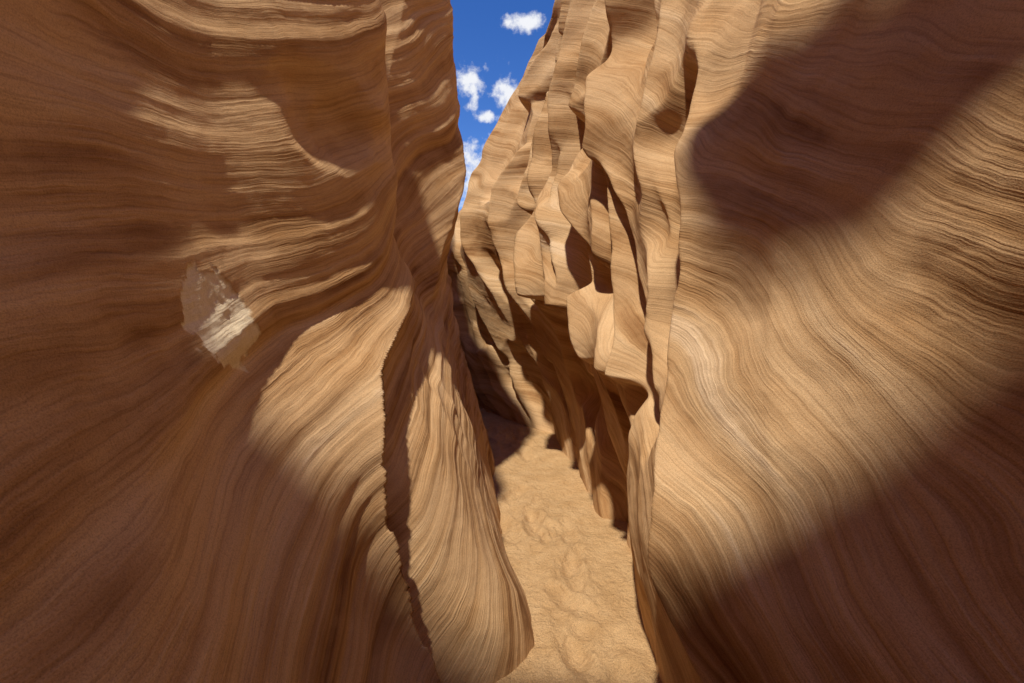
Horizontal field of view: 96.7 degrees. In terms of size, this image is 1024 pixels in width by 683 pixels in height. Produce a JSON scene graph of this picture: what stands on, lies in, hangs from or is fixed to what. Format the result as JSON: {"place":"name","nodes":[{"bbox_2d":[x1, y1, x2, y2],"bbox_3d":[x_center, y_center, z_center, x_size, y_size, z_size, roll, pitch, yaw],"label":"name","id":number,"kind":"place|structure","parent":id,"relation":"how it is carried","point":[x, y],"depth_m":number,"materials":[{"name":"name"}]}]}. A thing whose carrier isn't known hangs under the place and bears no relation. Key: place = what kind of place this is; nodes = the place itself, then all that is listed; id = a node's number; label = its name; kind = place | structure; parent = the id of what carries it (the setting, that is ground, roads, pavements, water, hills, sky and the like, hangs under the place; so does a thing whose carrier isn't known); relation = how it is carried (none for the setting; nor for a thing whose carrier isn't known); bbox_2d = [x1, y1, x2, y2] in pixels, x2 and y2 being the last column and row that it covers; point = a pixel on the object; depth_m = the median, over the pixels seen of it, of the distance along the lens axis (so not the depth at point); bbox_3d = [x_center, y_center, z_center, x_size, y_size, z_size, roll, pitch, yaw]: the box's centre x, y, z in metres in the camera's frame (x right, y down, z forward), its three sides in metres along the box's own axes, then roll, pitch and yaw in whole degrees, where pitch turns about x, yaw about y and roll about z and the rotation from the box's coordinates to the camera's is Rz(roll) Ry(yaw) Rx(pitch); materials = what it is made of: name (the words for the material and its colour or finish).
{"place":"outdoors","nodes":[
{"label":"outdoors","id":0,"kind":"place"},
{"bbox_2d":[450,0,554,211],"label":"sky","id":1,"kind":"structure","parent":0,"point":[495,41],"materials":[{"name":"blue"}]},
{"bbox_2d":[480,408,660,682],"bbox_3d":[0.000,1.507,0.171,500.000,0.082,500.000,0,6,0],"label":"sand ground","id":2,"kind":"structure","parent":0,"point":[568,552],"depth_m":2.49,"materials":[{"name":"beige sand"}]},
{"bbox_2d":[0,0,533,682],"bbox_3d":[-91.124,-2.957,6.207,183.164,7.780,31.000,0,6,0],"label":"canyon wall","id":3,"kind":"structure","parent":2,"relation":"on","point":[242,434],"depth_m":1.23,"materials":[{"name":"stone"}]},
{"bbox_2d":[447,0,1023,682],"bbox_3d":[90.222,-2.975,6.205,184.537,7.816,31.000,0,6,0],"label":"canyon wall","id":4,"kind":"structure","parent":2,"relation":"on","point":[737,286],"depth_m":1.24,"materials":[{"name":"stone"}]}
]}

